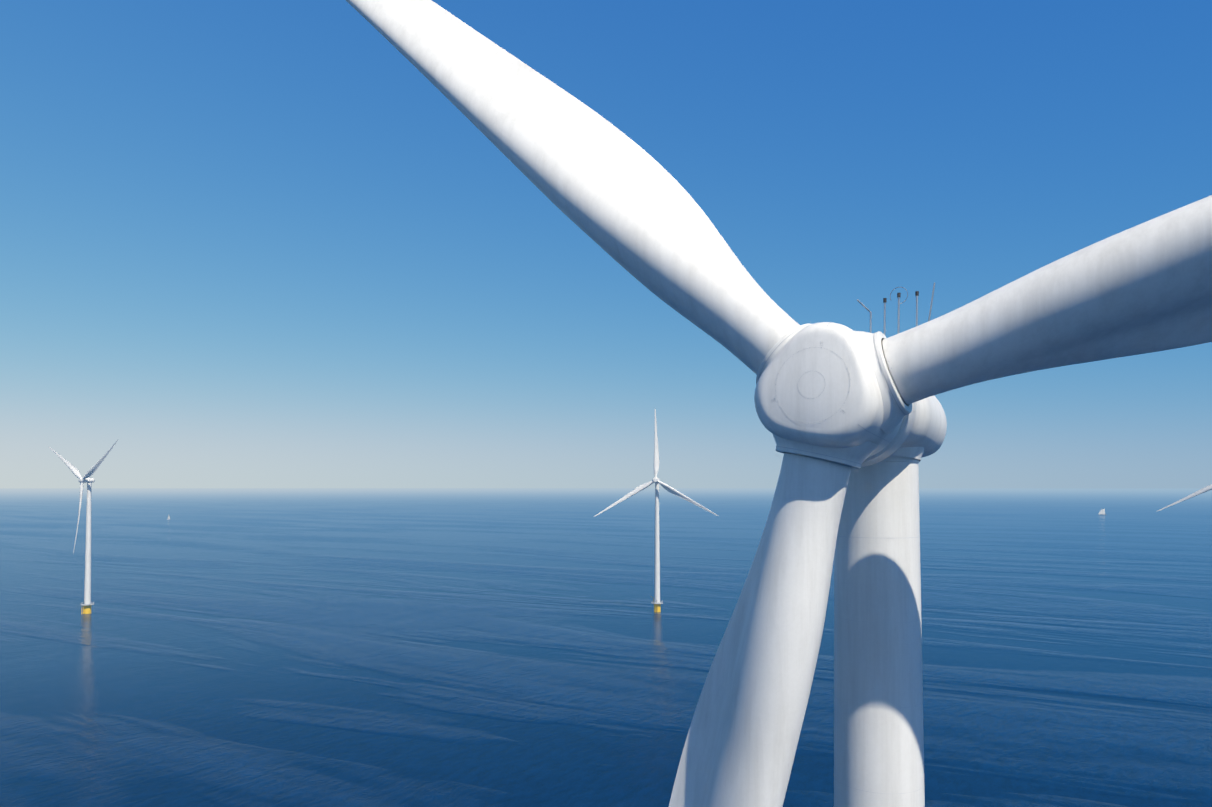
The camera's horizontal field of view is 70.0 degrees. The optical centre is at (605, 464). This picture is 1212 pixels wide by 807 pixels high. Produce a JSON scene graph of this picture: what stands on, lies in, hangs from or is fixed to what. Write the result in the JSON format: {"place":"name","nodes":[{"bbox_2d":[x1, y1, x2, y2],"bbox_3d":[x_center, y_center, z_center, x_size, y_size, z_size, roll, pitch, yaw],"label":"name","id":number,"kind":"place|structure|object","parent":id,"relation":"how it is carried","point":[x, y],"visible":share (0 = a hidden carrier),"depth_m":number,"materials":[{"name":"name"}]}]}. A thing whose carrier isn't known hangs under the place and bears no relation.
{"place":"outdoors","nodes":[
{"label":"outdoors","id":0,"kind":"place"},
{"bbox_2d":[0,488,1211,806],"bbox_3d":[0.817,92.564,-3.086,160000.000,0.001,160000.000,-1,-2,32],"label":"sea","id":1,"kind":"structure","parent":0,"point":[372,648],"depth_m":506.68,"materials":[{"name":"liquid"}]},
{"bbox_2d":[49,440,117,613],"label":"wind turbine","id":2,"kind":"object","parent":1,"relation":"on","point":[87,604],"visible":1,"depth_m":634.55,"materials":[{"name":"grey metal"}]},
{"bbox_2d":[594,409,717,612],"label":"wind turbine","id":3,"kind":"object","parent":1,"relation":"on","point":[656,602],"visible":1,"depth_m":642.43,"materials":[{"name":"grey metal"}]},
{"bbox_2d":[346,0,1211,806],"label":"wind turbine","id":4,"kind":"object","parent":1,"relation":"on","point":[854,422],"visible":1,"depth_m":27.16,"materials":[{"name":"paint"}]},
{"bbox_2d":[1158,484,1211,510],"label":"wind turbine","id":5,"kind":"object","parent":1,"relation":"on","point":[1203,490],"visible":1,"depth_m":689.54,"materials":[{"name":"grey metal"}]},
{"bbox_2d":[0,0,1211,487],"label":"sky","id":6,"kind":"structure","parent":0,"point":[244,243],"materials":[{"name":"blue"}]}
]}

